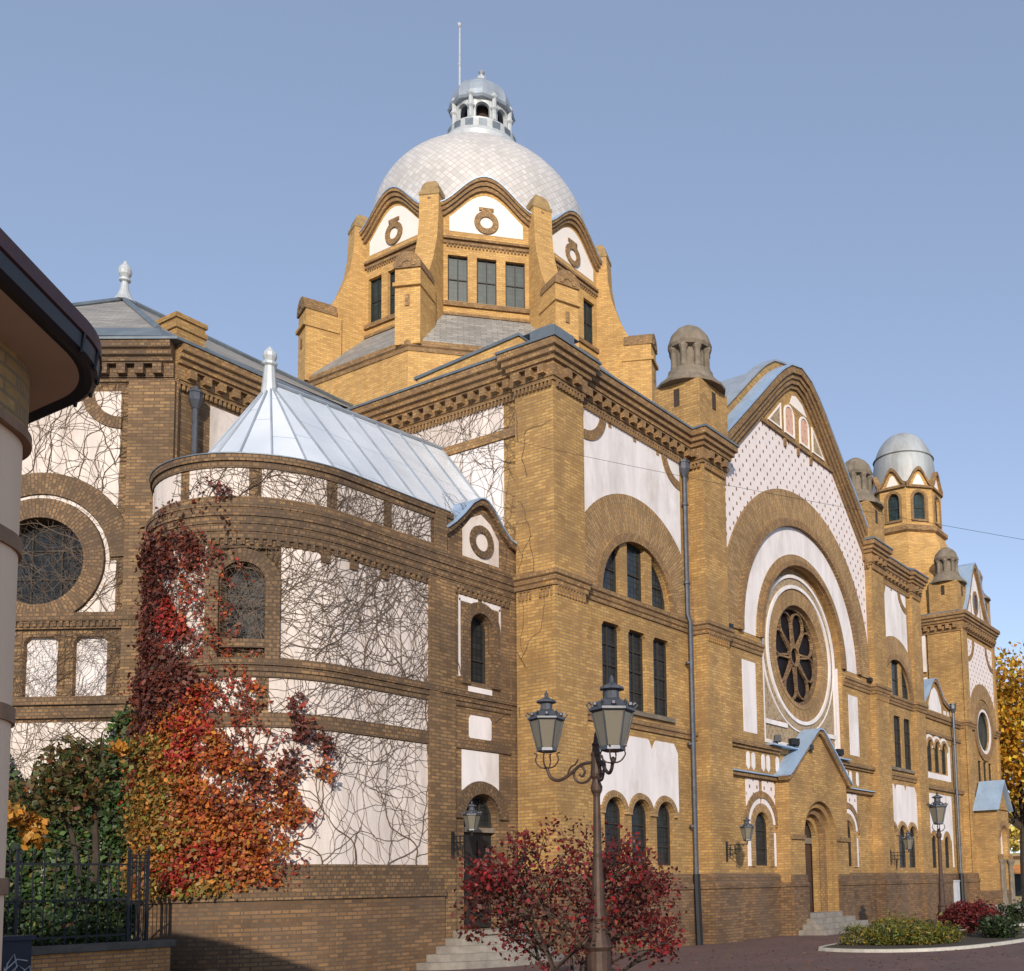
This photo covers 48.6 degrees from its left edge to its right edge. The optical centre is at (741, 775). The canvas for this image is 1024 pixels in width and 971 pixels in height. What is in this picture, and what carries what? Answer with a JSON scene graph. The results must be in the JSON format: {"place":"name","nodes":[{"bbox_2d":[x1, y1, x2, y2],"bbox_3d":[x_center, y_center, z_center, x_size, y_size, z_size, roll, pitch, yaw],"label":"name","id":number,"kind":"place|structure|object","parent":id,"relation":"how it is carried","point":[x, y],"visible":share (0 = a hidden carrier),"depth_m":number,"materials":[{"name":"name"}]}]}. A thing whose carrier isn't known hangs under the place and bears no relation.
{"place":"outdoors","nodes":[
{"label":"outdoors","id":0,"kind":"place"},
{"bbox_2d":[0,0,1023,852],"label":"sky","id":1,"kind":"structure","parent":0,"point":[831,189],"materials":[{"name":"blue"}]},
{"bbox_2d":[414,902,1023,970],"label":"pavement","id":2,"kind":"structure","parent":0,"point":[782,947],"depth_m":24.58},
{"bbox_2d":[1,935,36,970],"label":"utility box","id":3,"kind":"object","parent":2,"relation":"on","point":[16,952],"visible":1,"depth_m":14.66,"materials":[{"name":"blue paint"}]},
{"bbox_2d":[0,228,102,970],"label":"corner building","id":4,"kind":"structure","parent":2,"relation":"on","point":[50,354],"depth_m":6.88,"materials":[{"name":"beige paint"}]},
{"bbox_2d":[7,710,131,942],"bbox_3d":[-13.660,1.488,21.616,1.299,5.728,2.981,-5,-7,30],"label":"slim tree","id":5,"kind":"object","parent":2,"relation":"on","point":[34,822],"visible":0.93,"depth_m":21.82,"materials":[{"name":"green plant"}]},
{"bbox_2d":[5,872,135,946],"bbox_3d":[-12.958,3.033,21.086,2.470,2.365,2.851,-5,-7,30],"label":"shrub","id":6,"kind":"object","parent":2,"relation":"on","point":[92,917],"visible":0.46,"depth_m":21.17,"materials":[{"name":"green plant"}]},
{"bbox_2d":[31,939,175,970],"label":"brick wall","id":7,"kind":"structure","parent":2,"relation":"on","point":[148,955],"depth_m":19.93,"materials":[{"name":"brick"}]},
{"bbox_2d":[4,844,149,945],"bbox_3d":[-12.802,2.044,18.381,0.073,1.790,5.922,-5,-7,30],"label":"iron railing","id":8,"kind":"object","parent":7,"relation":"on","point":[146,862],"visible":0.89,"depth_m":20.06,"materials":[{"name":"black metal"}]},
{"bbox_2d":[450,813,690,970],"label":"red maple","id":9,"kind":"object","parent":2,"relation":"on","point":[492,886],"visible":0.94,"depth_m":14.21,"materials":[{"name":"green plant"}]},
{"bbox_2d":[525,675,638,970],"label":"street lamp","id":10,"kind":"object","parent":2,"relation":"on","point":[612,713],"visible":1,"depth_m":13.44,"materials":[{"name":"brown metal"}]},
{"bbox_2d":[557,935,1023,970],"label":"fallen leaves","id":11,"kind":"object","parent":2,"relation":"on","point":[826,958],"visible":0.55,"depth_m":23.86,"materials":[{"name":"orange plant"}]},
{"bbox_2d":[818,927,1023,952],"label":"kerb","id":12,"kind":"structure","parent":2,"relation":"on","point":[820,948],"depth_m":26.71,"materials":[{"name":"concrete"}]},
{"bbox_2d":[823,928,1023,948],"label":"planting bed","id":13,"kind":"object","parent":2,"relation":"on","point":[973,939],"visible":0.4,"depth_m":28.53,"materials":[{"name":"soil"}]},
{"bbox_2d":[834,910,967,945],"bbox_3d":[4.351,4.068,29.271,3.277,0.968,2.995,-5,-7,30],"label":"juniper","id":14,"kind":"object","parent":13,"relation":"on","point":[877,933],"visible":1,"depth_m":28.70,"materials":[{"name":"green plant"}]},
{"bbox_2d":[927,792,950,934],"bbox_3d":[6.058,2.720,33.698,0.844,4.460,0.624,0,-6,-13],"label":"street lamp","id":15,"kind":"object","parent":13,"relation":"on","point":[937,807],"visible":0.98,"depth_m":33.69,"materials":[{"name":"brown metal"}]},
{"bbox_2d":[936,897,1001,934],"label":"red bush","id":16,"kind":"object","parent":13,"relation":"on","point":[968,915],"visible":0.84,"depth_m":32.63,"materials":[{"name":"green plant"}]},
{"bbox_2d":[975,913,1023,938],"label":"green shrub","id":17,"kind":"object","parent":13,"relation":"on","point":[996,925],"visible":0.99,"depth_m":30.39,"materials":[{"name":"green plant"}]},
{"bbox_2d":[995,641,1023,902],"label":"golden tree","id":18,"kind":"object","parent":2,"relation":"on","point":[1010,699],"visible":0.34,"depth_m":64.94,"materials":[{"name":"yellow plant"}]},
{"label":"planting bed","id":19,"kind":"structure","parent":2,"relation":"on","visible":0},
{"bbox_2d":[995,895,1023,921],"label":"green shrub","id":20,"kind":"object","parent":19,"relation":"on","point":[1016,912],"visible":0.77,"depth_m":43.04,"materials":[{"name":"green plant"}]},
{"bbox_2d":[1010,853,1021,901],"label":"shop building","id":21,"kind":"structure","parent":0,"point":[1017,873],"depth_m":85.72,"materials":[{"name":"orange paint"}]},
{"bbox_2d":[1014,874,1021,895],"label":"window","id":22,"kind":"structure","parent":21,"relation":"in","point":[1017,877],"depth_m":85.77,"materials":[{"name":"black glass"}]},
{"label":"ground","id":23,"kind":"structure","parent":0,"visible":0},
{"bbox_2d":[3,831,47,945],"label":"shrub","id":24,"kind":"object","parent":23,"relation":"on","point":[13,845],"visible":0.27,"depth_m":20.93,"materials":[{"name":"green plant"}]},
{"bbox_2d":[6,22,1021,970],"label":"synagogue","id":25,"kind":"structure","parent":23,"relation":"on","point":[478,272],"depth_m":30.96,"materials":[{"name":"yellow brick"}]},
{"bbox_2d":[25,638,57,696],"bbox_3d":[-17.464,-2.686,27.407,0.829,1.520,0.010,-1,-6,-3],"label":"blind window","id":26,"kind":"structure","parent":25,"relation":"in","point":[52,641],"depth_m":27.41,"materials":[{"name":"white paint"}]},
{"bbox_2d":[16,495,109,623],"bbox_3d":[-17.645,-5.351,27.650,3.440,3.440,0.450,-1,-6,-3],"label":"window","id":27,"kind":"structure","parent":25,"relation":"in","point":[82,589],"depth_m":27.60,"materials":[{"name":"black glass"}]},
{"bbox_2d":[4,705,138,944],"bbox_3d":[-16.781,1.345,26.357,5.484,6.148,0.867,-1,-6,-3],"label":"green ivy","id":28,"kind":"object","parent":25,"relation":"attached to","point":[109,808],"visible":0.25,"depth_m":26.53,"materials":[{"name":"green plant"}]},
{"bbox_2d":[75,637,106,695],"bbox_3d":[-16.262,-2.714,27.466,0.819,1.520,0.010,-1,-6,-3],"label":"blind window","id":29,"kind":"structure","parent":25,"relation":"in","point":[86,675],"depth_m":27.46,"materials":[{"name":"white paint"}]},
{"bbox_2d":[8,372,175,881],"bbox_3d":[-17.066,-3.688,27.351,5.453,13.601,0.051,-1,-6,-3],"label":"bare creeper","id":30,"kind":"object","parent":25,"relation":"on","point":[64,589],"visible":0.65,"depth_m":27.39,"materials":[{"name":"brown plant"}]},
{"bbox_2d":[105,476,338,900],"bbox_3d":[-11.149,-1.678,22.848,5.077,9.105,2.196,-3,-6,11],"label":"red creeper","id":31,"kind":"object","parent":25,"relation":"attached to","point":[155,822],"visible":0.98,"depth_m":22.40,"materials":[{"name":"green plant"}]},
{"bbox_2d":[224,566,264,638],"bbox_3d":[-10.402,-3.590,22.963,0.811,1.610,0.105,-1,-6,-10],"label":"window","id":32,"kind":"structure","parent":25,"relation":"in","point":[259,612],"depth_m":22.98,"materials":[{"name":"black glass"}]},
{"bbox_2d":[165,467,433,865],"bbox_3d":[-9.219,-2.217,23.913,5.812,8.694,1.472,2,-7,-34],"label":"bare creeper","id":33,"kind":"object","parent":25,"relation":"attached to","point":[375,580],"visible":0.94,"depth_m":23.73,"materials":[{"name":"brown plant"}]},
{"bbox_2d":[371,277,381,321],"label":"window","id":34,"kind":"structure","parent":25,"relation":"in","point":[376,285],"depth_m":47.04,"materials":[{"name":"black glass"}]},
{"bbox_2d":[390,271,394,314],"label":"window","id":35,"kind":"structure","parent":25,"relation":"in","point":[392,275],"depth_m":46.54,"materials":[{"name":"black glass"}]},
{"bbox_2d":[448,256,467,301],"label":"window","id":36,"kind":"structure","parent":25,"relation":"in","point":[457,267],"depth_m":45.61,"materials":[{"name":"grey glass"}]},
{"bbox_2d":[415,400,515,533],"bbox_3d":[-8.502,-7.919,30.636,5.853,4.597,0.034,-5,-7,30],"label":"bare creeper","id":37,"kind":"object","parent":25,"relation":"attached to","point":[469,433],"visible":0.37,"depth_m":29.80,"materials":[{"name":"brown plant"}]},
{"bbox_2d":[451,801,481,857],"bbox_3d":[-6.473,1.278,25.921,0.436,1.322,0.852,4,-8,-43],"label":"wall lantern","id":38,"kind":"object","parent":25,"relation":"attached to","point":[471,816],"depth_m":25.77,"materials":[{"name":"metal"}]},
{"bbox_2d":[464,832,490,927],"bbox_3d":[-6.611,2.590,27.066,0.085,2.340,1.180,-5,-7,30],"label":"door","id":39,"kind":"structure","parent":25,"relation":"in","point":[476,842],"depth_m":27.09,"materials":[{"name":"brown wood"}]},
{"bbox_2d":[464,796,490,827],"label":"window","id":40,"kind":"structure","parent":25,"relation":"in","point":[485,818],"depth_m":27.53,"materials":[{"name":"black glass"}]},
{"bbox_2d":[471,616,484,683],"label":"window","id":41,"kind":"structure","parent":25,"relation":"in","point":[477,627],"depth_m":27.77,"materials":[{"name":"black glass"}]},
{"bbox_2d":[442,492,515,722],"bbox_3d":[-6.535,-3.859,27.629,0.031,6.003,2.856,-5,-7,30],"label":"bare creeper","id":42,"kind":"object","parent":25,"relation":"attached to","point":[468,516],"visible":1,"depth_m":27.76,"materials":[{"name":"brown plant"}]},
{"bbox_2d":[477,260,495,304],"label":"window","id":43,"kind":"structure","parent":25,"relation":"in","point":[486,270],"depth_m":45.91,"materials":[{"name":"grey glass"}]},
{"bbox_2d":[505,263,524,307],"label":"window","id":44,"kind":"structure","parent":25,"relation":"in","point":[514,273],"depth_m":46.21,"materials":[{"name":"grey glass"}]},
{"bbox_2d":[515,411,549,716],"bbox_3d":[-5.375,-5.670,28.452,1.274,8.303,0.028,-5,-7,30],"label":"bare creeper","id":45,"kind":"object","parent":25,"relation":"attached to","point":[522,554],"visible":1,"depth_m":28.55,"materials":[{"name":"brown plant"}]},
{"bbox_2d":[583,300,592,344],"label":"window","id":46,"kind":"structure","parent":25,"relation":"in","point":[587,307],"depth_m":49.43,"materials":[{"name":"black glass"}]},
{"bbox_2d":[603,549,615,591],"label":"window","id":47,"kind":"structure","parent":25,"relation":"in","point":[609,580],"depth_m":30.87,"materials":[{"name":"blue glass"}]},
{"bbox_2d":[602,623,617,698],"bbox_3d":[-3.729,-3.053,30.350,0.070,2.320,0.880,-5,-7,30],"label":"window","id":48,"kind":"structure","parent":25,"relation":"in","point":[609,633],"depth_m":30.51,"materials":[{"name":"black glass"}]},
{"bbox_2d":[200,367,1023,539],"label":"overhead cable","id":49,"kind":"object","parent":25,"relation":"attached to","point":[634,466],"visible":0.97,"depth_m":25.98,"materials":[{"name":"metal"}]},
{"bbox_2d":[605,798,620,863],"bbox_3d":[-3.598,1.540,29.869,0.070,1.840,0.880,-5,-7,30],"label":"window","id":50,"kind":"structure","parent":25,"relation":"in","point":[612,814],"depth_m":30.05,"materials":[{"name":"black glass"}]},
{"bbox_2d":[627,543,640,601],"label":"window","id":51,"kind":"structure","parent":25,"relation":"in","point":[633,553],"depth_m":31.86,"materials":[{"name":"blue glass"}]},
{"bbox_2d":[628,631,642,711],"bbox_3d":[-3.112,-2.959,31.416,0.070,2.320,0.880,-5,-7,30],"label":"window","id":52,"kind":"structure","parent":25,"relation":"in","point":[634,639],"depth_m":31.57,"materials":[{"name":"black glass"}]},
{"bbox_2d":[632,801,645,864],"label":"window","id":53,"kind":"structure","parent":25,"relation":"in","point":[638,817],"depth_m":31.13,"materials":[{"name":"black glass"}]},
{"bbox_2d":[651,564,664,609],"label":"window","id":54,"kind":"structure","parent":25,"relation":"in","point":[657,594],"depth_m":32.84,"materials":[{"name":"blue glass"}]},
{"bbox_2d":[653,639,666,716],"bbox_3d":[-2.495,-2.865,32.481,0.070,2.320,0.880,-5,-7,30],"label":"window","id":55,"kind":"structure","parent":25,"relation":"in","point":[659,648],"depth_m":32.62,"materials":[{"name":"black glass"}]},
{"bbox_2d":[657,803,670,865],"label":"window","id":56,"kind":"structure","parent":25,"relation":"in","point":[663,820],"depth_m":32.17,"materials":[{"name":"black glass"}]},
{"bbox_2d":[726,816,754,860],"bbox_3d":[0.015,1.954,33.705,0.474,1.370,0.998,4,-8,-44],"label":"wall lantern","id":57,"kind":"object","parent":25,"relation":"attached to","point":[746,828],"depth_m":33.51,"materials":[{"name":"metal"}]},
{"bbox_2d":[755,813,766,865],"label":"window","id":58,"kind":"structure","parent":25,"relation":"in","point":[760,825],"depth_m":36.97,"materials":[{"name":"black glass"}]},
{"bbox_2d":[774,735,780,743],"bbox_3d":[1.250,-1.204,37.700,0.220,0.330,0.400,-1,-6,-5],"label":"floodlight","id":59,"kind":"object","parent":25,"relation":"on","point":[777,738],"visible":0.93,"depth_m":37.54,"materials":[{"name":"metal"}]},
{"bbox_2d":[788,738,799,746],"bbox_3d":[1.863,-1.121,38.658,0.400,0.330,0.220,2,-7,-31],"label":"floodlight","id":60,"kind":"object","parent":25,"relation":"on","point":[793,742],"visible":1,"depth_m":38.57,"materials":[{"name":"metal"}]},
{"bbox_2d":[762,575,840,748],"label":"rose window","id":61,"kind":"structure","parent":25,"relation":"in","point":[800,675],"depth_m":40.67,"materials":[{"name":"brick"}]},
{"bbox_2d":[805,844,812,911],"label":"door","id":62,"kind":"structure","parent":25,"relation":"in","point":[807,846],"depth_m":40.11,"materials":[{"name":"brown wood"}]},
{"bbox_2d":[835,749,843,756],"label":"floodlight","id":63,"kind":"object","parent":25,"relation":"on","point":[840,752],"visible":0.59,"depth_m":41.92,"materials":[{"name":"metal"}]},
{"bbox_2d":[847,823,851,866],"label":"window","id":64,"kind":"structure","parent":25,"relation":"in","point":[849,843],"depth_m":43.13,"materials":[{"name":"black glass"}]},
{"bbox_2d":[867,677,872,683],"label":"floodlight","id":65,"kind":"object","parent":25,"relation":"on","point":[870,680],"visible":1,"depth_m":45.24,"materials":[{"name":"metal"}]},
{"bbox_2d":[888,495,899,520],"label":"window","id":66,"kind":"structure","parent":25,"relation":"in","point":[893,502],"depth_m":60.49,"materials":[{"name":"blue glass"}]},
{"bbox_2d":[891,660,897,695],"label":"window","id":67,"kind":"structure","parent":25,"relation":"in","point":[893,664],"depth_m":48.95,"materials":[{"name":"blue glass"}]},
{"bbox_2d":[894,716,901,767],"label":"window","id":68,"kind":"structure","parent":25,"relation":"in","point":[896,719],"depth_m":48.65,"materials":[{"name":"black glass"}]},
{"bbox_2d":[890,830,913,864],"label":"wall lantern","id":69,"kind":"object","parent":25,"relation":"attached to","point":[908,840],"depth_m":44.94,"materials":[{"name":"metal"}]},
{"bbox_2d":[899,826,905,867],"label":"window","id":70,"kind":"structure","parent":25,"relation":"in","point":[901,844],"depth_m":48.17,"materials":[{"name":"black glass"}]},
{"bbox_2d":[901,670,907,699],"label":"window","id":71,"kind":"structure","parent":25,"relation":"in","point":[904,689],"depth_m":49.87,"materials":[{"name":"black glass"}]},
{"bbox_2d":[904,719,910,769],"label":"window","id":72,"kind":"structure","parent":25,"relation":"in","point":[906,723],"depth_m":49.67,"materials":[{"name":"black glass"}]},
{"bbox_2d":[909,827,915,867],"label":"window","id":73,"kind":"structure","parent":25,"relation":"in","point":[911,852],"depth_m":49.23,"materials":[{"name":"black glass"}]},
{"bbox_2d":[913,493,924,518],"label":"window","id":74,"kind":"structure","parent":25,"relation":"in","point":[918,500],"depth_m":60.31,"materials":[{"name":"blue glass"}]},
{"bbox_2d":[927,742,931,771],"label":"window","id":75,"kind":"structure","parent":25,"relation":"in","point":[929,747],"depth_m":52.50,"materials":[{"name":"black glass"}]},
{"bbox_2d":[932,836,936,867],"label":"window","id":76,"kind":"structure","parent":25,"relation":"in","point":[933,839],"depth_m":52.04,"materials":[{"name":"black glass"}]},
{"bbox_2d":[934,744,938,772],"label":"window","id":77,"kind":"structure","parent":25,"relation":"in","point":[936,748],"depth_m":53.36,"materials":[{"name":"black glass"}]},
{"bbox_2d":[941,746,945,774],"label":"window","id":78,"kind":"structure","parent":25,"relation":"in","point":[943,750],"depth_m":54.22,"materials":[{"name":"black glass"}]},
{"bbox_2d":[945,837,948,867],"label":"window","id":79,"kind":"structure","parent":25,"relation":"in","point":[946,841],"depth_m":53.60,"materials":[{"name":"black glass"}]},
{"bbox_2d":[953,880,959,903],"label":"meter box","id":80,"kind":"object","parent":25,"relation":"attached to","point":[956,886],"visible":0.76,"depth_m":53.24,"materials":[{"name":"white paint"}]},
{"bbox_2d":[956,883,959,900],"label":"cabinet door","id":81,"kind":"structure","parent":80,"relation":"in","point":[957,885],"depth_m":53.38,"materials":[{"name":"white paint"}]},
{"bbox_2d":[978,761,980,781],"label":"window","id":82,"kind":"structure","parent":25,"relation":"in","point":[978,761],"depth_m":57.93,"materials":[{"name":"black glass"}]},
{"bbox_2d":[978,713,986,750],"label":"window","id":83,"kind":"structure","parent":25,"relation":"in","point":[982,728],"depth_m":59.09,"materials":[{"name":"grey glass"}]},
{"bbox_2d":[983,762,985,780],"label":"window","id":84,"kind":"structure","parent":25,"relation":"in","point":[983,762],"depth_m":58.70,"materials":[{"name":"black glass"}]},
{"bbox_2d":[988,764,990,780],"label":"window","id":85,"kind":"structure","parent":25,"relation":"in","point":[988,764],"depth_m":59.48,"materials":[{"name":"black glass"}]},
{"bbox_2d":[1008,791,1019,852],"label":"yellow tree","id":86,"kind":"object","parent":23,"relation":"on","point":[1014,832],"visible":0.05,"depth_m":92.39,"materials":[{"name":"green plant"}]}
]}

